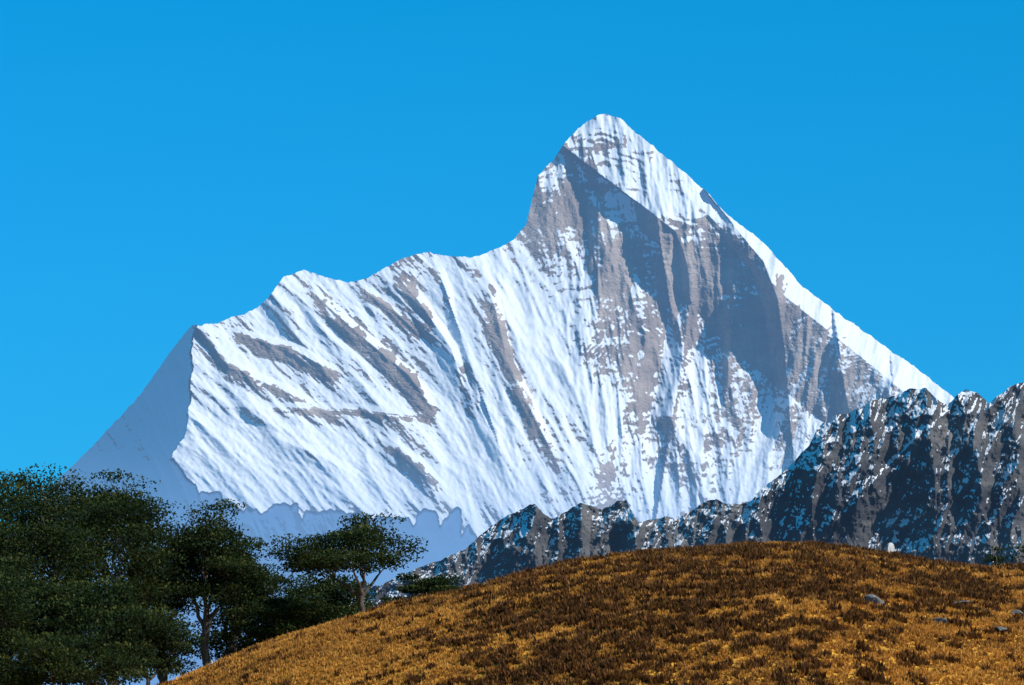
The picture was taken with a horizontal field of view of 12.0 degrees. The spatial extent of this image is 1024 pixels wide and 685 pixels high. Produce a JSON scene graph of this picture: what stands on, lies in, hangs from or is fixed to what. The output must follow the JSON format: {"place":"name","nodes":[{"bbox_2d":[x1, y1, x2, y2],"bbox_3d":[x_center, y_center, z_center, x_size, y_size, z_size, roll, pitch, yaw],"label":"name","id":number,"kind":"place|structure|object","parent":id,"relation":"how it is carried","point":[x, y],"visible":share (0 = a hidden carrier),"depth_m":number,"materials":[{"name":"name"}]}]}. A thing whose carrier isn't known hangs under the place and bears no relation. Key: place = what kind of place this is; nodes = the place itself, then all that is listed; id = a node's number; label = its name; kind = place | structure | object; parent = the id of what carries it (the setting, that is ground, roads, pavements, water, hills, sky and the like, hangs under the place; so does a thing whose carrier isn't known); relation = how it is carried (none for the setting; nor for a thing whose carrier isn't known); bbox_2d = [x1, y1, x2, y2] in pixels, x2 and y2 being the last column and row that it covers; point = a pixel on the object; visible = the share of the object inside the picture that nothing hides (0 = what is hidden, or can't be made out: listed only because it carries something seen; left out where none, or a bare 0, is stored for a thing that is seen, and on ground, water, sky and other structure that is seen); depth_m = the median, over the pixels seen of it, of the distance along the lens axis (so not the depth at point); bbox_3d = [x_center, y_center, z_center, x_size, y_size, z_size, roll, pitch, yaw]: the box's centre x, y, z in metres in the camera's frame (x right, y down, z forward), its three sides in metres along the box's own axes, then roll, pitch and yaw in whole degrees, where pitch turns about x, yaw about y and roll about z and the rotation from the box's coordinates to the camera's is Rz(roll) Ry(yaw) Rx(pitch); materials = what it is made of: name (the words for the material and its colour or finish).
{"place":"outdoors","nodes":[
{"label":"outdoors","id":0,"kind":"place"},
{"bbox_2d":[6,114,953,684],"bbox_3d":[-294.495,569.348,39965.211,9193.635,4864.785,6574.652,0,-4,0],"label":"peak","id":1,"kind":"structure","parent":0,"point":[638,324],"depth_m":38561.75,"materials":[{"name":"white snow"}]},
{"bbox_2d":[0,0,1023,524],"label":"sky","id":2,"kind":"structure","parent":0,"point":[165,165],"materials":[{"name":"blue"}]},
{"bbox_2d":[195,553,1023,684],"bbox_3d":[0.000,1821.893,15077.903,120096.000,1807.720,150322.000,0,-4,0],"label":"ground","id":3,"kind":"structure","parent":0,"point":[930,669],"depth_m":263.77,"materials":[{"name":"brown soil"}]},
{"bbox_2d":[0,480,49,659],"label":"tree","id":4,"kind":"object","parent":3,"relation":"on","point":[6,541],"visible":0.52,"depth_m":297.91,"materials":[{"name":"green plant"}]},
{"bbox_2d":[0,565,66,683],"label":"tree","id":5,"kind":"object","parent":3,"relation":"on","point":[15,607],"visible":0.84,"depth_m":286.52,"materials":[{"name":"green plant"}]},
{"bbox_2d":[0,462,138,684],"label":"tree","id":6,"kind":"object","parent":3,"relation":"on","point":[47,520],"visible":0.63,"depth_m":303.20,"materials":[{"name":"green plant"}]},
{"bbox_2d":[0,630,162,684],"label":"tree","id":7,"kind":"object","parent":3,"relation":"on","point":[62,658],"visible":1,"depth_m":283.55,"materials":[{"name":"green plant"}]},
{"bbox_2d":[17,575,189,684],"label":"tree","id":8,"kind":"object","parent":3,"relation":"on","point":[102,607],"visible":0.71,"depth_m":289.36,"materials":[{"name":"green plant"}]},
{"bbox_2d":[37,468,199,684],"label":"tree","id":9,"kind":"object","parent":3,"relation":"on","point":[135,535],"visible":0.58,"depth_m":309.51,"materials":[{"name":"green plant"}]},
{"bbox_2d":[95,611,209,684],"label":"tree","id":10,"kind":"object","parent":3,"relation":"on","point":[175,645],"visible":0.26,"depth_m":298.78,"materials":[{"name":"green plant"}]},
{"bbox_2d":[109,530,213,682],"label":"tree","id":11,"kind":"object","parent":3,"relation":"on","point":[179,604],"visible":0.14,"depth_m":318.19,"materials":[{"name":"green plant"}]},
{"bbox_2d":[141,498,266,665],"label":"tree","id":12,"kind":"object","parent":3,"relation":"on","point":[206,553],"visible":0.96,"depth_m":314.26,"materials":[{"name":"green plant"}]},
{"bbox_2d":[196,536,280,655],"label":"tree","id":13,"kind":"object","parent":3,"relation":"on","point":[238,622],"visible":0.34,"depth_m":320.39,"materials":[{"name":"green plant"}]},
{"bbox_2d":[187,562,328,660],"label":"tree","id":14,"kind":"object","parent":3,"relation":"on","point":[280,579],"visible":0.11,"depth_m":324.66,"materials":[{"name":"green plant"}]},
{"bbox_2d":[236,596,347,650],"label":"tree","id":15,"kind":"object","parent":3,"relation":"on","point":[297,612],"visible":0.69,"depth_m":315.51,"materials":[{"name":"green plant"}]},
{"bbox_2d":[290,580,354,611],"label":"tree","id":16,"kind":"object","parent":3,"relation":"on","point":[310,587],"visible":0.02,"depth_m":332.95,"materials":[{"name":"green plant"}]},
{"bbox_2d":[285,572,380,622],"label":"tree","id":17,"kind":"object","parent":3,"relation":"on","point":[334,591],"visible":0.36,"depth_m":328.29,"materials":[{"name":"green plant"}]},
{"bbox_2d":[251,512,428,611],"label":"tree","id":18,"kind":"object","parent":3,"relation":"on","point":[330,553],"visible":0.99,"depth_m":310.63,"materials":[{"name":"green plant"}]},
{"bbox_2d":[378,572,462,603],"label":"tree","id":19,"kind":"object","parent":3,"relation":"on","point":[431,585],"visible":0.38,"depth_m":320.09,"materials":[{"name":"green plant"}]},
{"bbox_2d":[157,540,1023,684],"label":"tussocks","id":20,"kind":"object","parent":3,"relation":"on","point":[706,573],"visible":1,"depth_m":271.49,"materials":[{"name":"brown plant"}]},
{"bbox_2d":[864,594,884,604],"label":"boulder","id":21,"kind":"object","parent":3,"relation":"on","point":[872,597],"visible":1,"depth_m":272.13,"materials":[{"name":"grey stone"}]},
{"bbox_2d":[885,543,894,551],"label":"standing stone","id":22,"kind":"object","parent":3,"relation":"on","point":[890,547],"visible":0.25,"depth_m":300.10,"materials":[{"name":"grey stone"}]},
{"bbox_2d":[931,618,947,623],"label":"boulder","id":23,"kind":"object","parent":3,"relation":"on","point":[938,620],"visible":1,"depth_m":269.55,"materials":[{"name":"grey stone"}]},
{"bbox_2d":[981,546,1006,565],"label":"shrub","id":24,"kind":"object","parent":3,"relation":"on","point":[994,558],"visible":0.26,"depth_m":328.95,"materials":[{"name":"green plant"}]},
{"bbox_2d":[995,626,1006,631],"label":"boulder","id":25,"kind":"object","parent":3,"relation":"on","point":[999,628],"visible":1,"depth_m":268.88,"materials":[{"name":"grey stone"}]},
{"bbox_2d":[1003,544,1023,563],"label":"shrub","id":26,"kind":"object","parent":3,"relation":"on","point":[1020,550],"visible":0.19,"depth_m":333.29,"materials":[{"name":"green plant"}]},
{"bbox_2d":[1011,610,1022,614],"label":"boulder","id":27,"kind":"object","parent":3,"relation":"on","point":[1015,611],"visible":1,"depth_m":274.17,"materials":[{"name":"grey stone"}]},
{"bbox_2d":[338,383,1023,606],"bbox_3d":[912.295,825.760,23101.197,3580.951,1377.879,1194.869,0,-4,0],"label":"ridge","id":28,"kind":"structure","parent":0,"point":[923,472],"depth_m":23287.07,"materials":[{"name":"grey stone"}]}
]}

